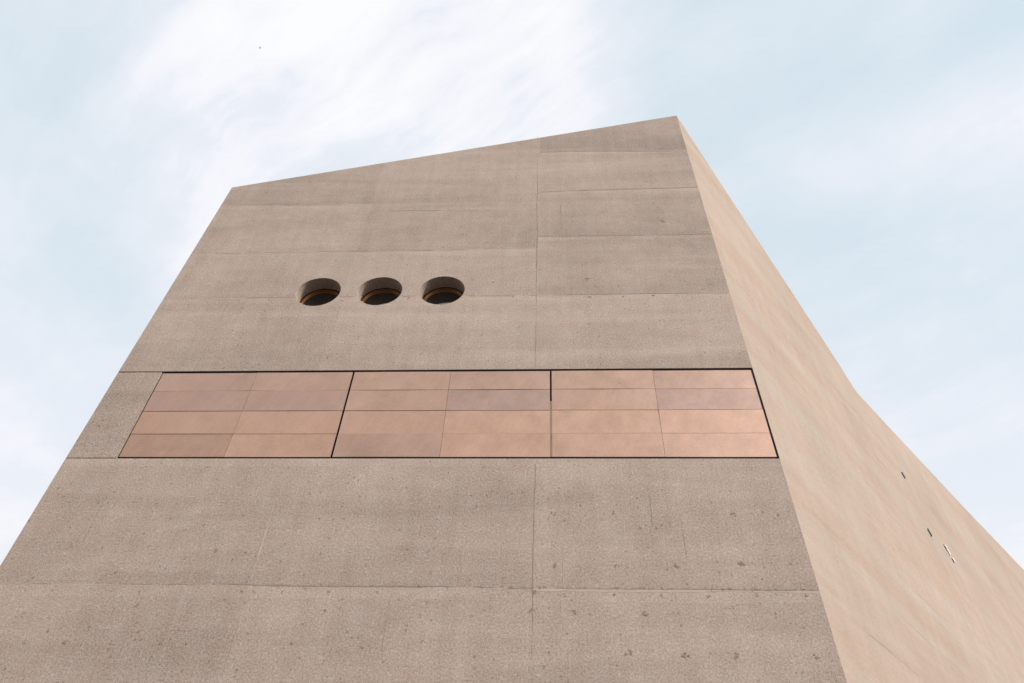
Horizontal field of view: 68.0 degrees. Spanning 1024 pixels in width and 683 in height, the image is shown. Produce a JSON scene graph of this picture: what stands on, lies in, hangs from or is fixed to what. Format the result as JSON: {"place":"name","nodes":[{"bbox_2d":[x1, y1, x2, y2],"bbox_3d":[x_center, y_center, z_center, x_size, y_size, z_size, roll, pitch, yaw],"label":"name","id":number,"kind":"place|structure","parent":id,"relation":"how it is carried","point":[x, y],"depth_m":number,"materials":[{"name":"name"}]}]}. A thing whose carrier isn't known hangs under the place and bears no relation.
{"place":"outdoors","nodes":[
{"label":"outdoors","id":0,"kind":"place"},
{"bbox_2d":[0,116,1023,682],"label":"concrete building","id":1,"kind":"structure","parent":0,"point":[588,406],"depth_m":14.57,"materials":[{"name":"beige concrete"}]},
{"bbox_2d":[300,289,339,305],"bbox_3d":[-4.582,-0.908,18.249,1.064,1.064,0.079,0,-48,3],"label":"round window","id":2,"kind":"structure","parent":1,"relation":"in","point":[321,296],"depth_m":18.48,"materials":[{"name":"black glass"}]},
{"bbox_2d":[360,288,400,304],"bbox_3d":[-3.109,-0.922,18.172,1.064,1.064,0.079,0,-48,3],"label":"round window","id":3,"kind":"structure","parent":1,"relation":"in","point":[381,296],"depth_m":18.41,"materials":[{"name":"black glass"}]},
{"bbox_2d":[422,287,462,304],"bbox_3d":[-1.628,-0.934,18.093,1.064,1.064,0.079,0,-48,3],"label":"round window","id":4,"kind":"structure","parent":1,"relation":"in","point":[444,295],"depth_m":18.32,"materials":[{"name":"black glass"}]},
{"bbox_2d":[0,0,1023,569],"label":"sky","id":5,"kind":"structure","parent":0,"point":[873,150],"materials":[{"name":"blue"}]}
]}

